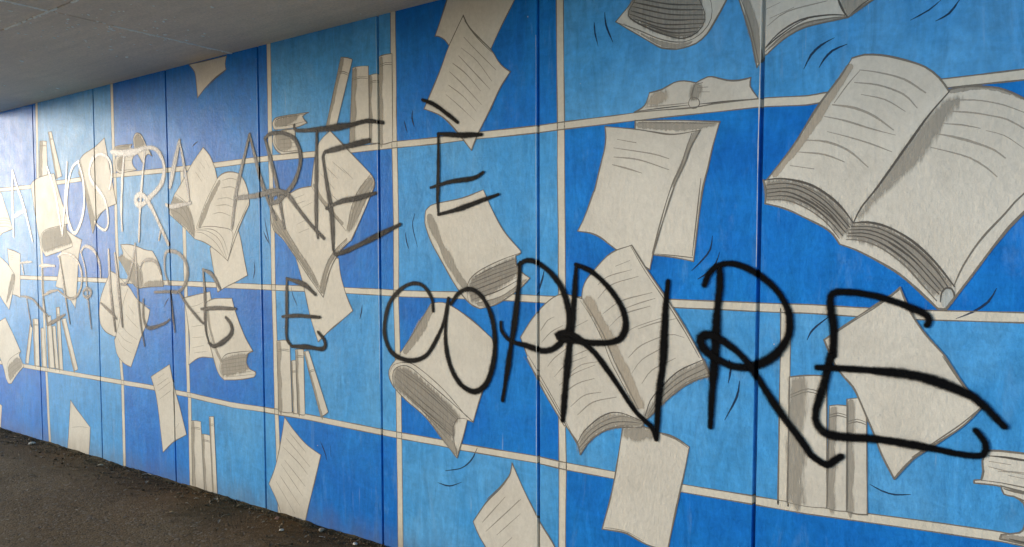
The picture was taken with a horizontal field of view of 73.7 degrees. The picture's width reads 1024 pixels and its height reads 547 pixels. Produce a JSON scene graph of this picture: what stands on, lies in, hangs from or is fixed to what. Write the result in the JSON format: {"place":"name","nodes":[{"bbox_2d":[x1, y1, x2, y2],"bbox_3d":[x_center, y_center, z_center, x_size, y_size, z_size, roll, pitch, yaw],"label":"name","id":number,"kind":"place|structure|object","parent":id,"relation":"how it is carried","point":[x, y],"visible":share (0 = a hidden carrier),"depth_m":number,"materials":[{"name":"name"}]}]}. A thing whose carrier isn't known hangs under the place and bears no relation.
{"place":"outdoors","nodes":[
{"label":"outdoors","id":0,"kind":"place"},
{"bbox_2d":[0,427,383,546],"bbox_3d":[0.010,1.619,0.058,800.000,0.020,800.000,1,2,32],"label":"ground","id":1,"kind":"structure","parent":0,"point":[34,512],"depth_m":4.23,"materials":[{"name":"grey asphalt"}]},
{"bbox_2d":[0,428,358,546],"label":"leaf crumbs","id":2,"kind":"object","parent":1,"relation":"on","point":[39,527],"visible":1,"depth_m":4.37,"materials":[{"name":"brown plant"}]},
{"bbox_2d":[0,428,388,546],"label":"grit","id":3,"kind":"object","parent":1,"relation":"on","point":[179,484],"visible":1,"depth_m":4.61,"materials":[{"name":"grey gravel"}]},
{"bbox_2d":[0,0,1023,546],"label":"mural wall","id":4,"kind":"structure","parent":1,"relation":"on","point":[592,274],"depth_m":3.10,"materials":[{"name":"blue paint"}]},
{"bbox_2d":[0,0,436,111],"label":"ceiling","id":5,"kind":"structure","parent":0,"point":[51,49],"depth_m":3.90,"materials":[{"name":"concrete"}]}
]}

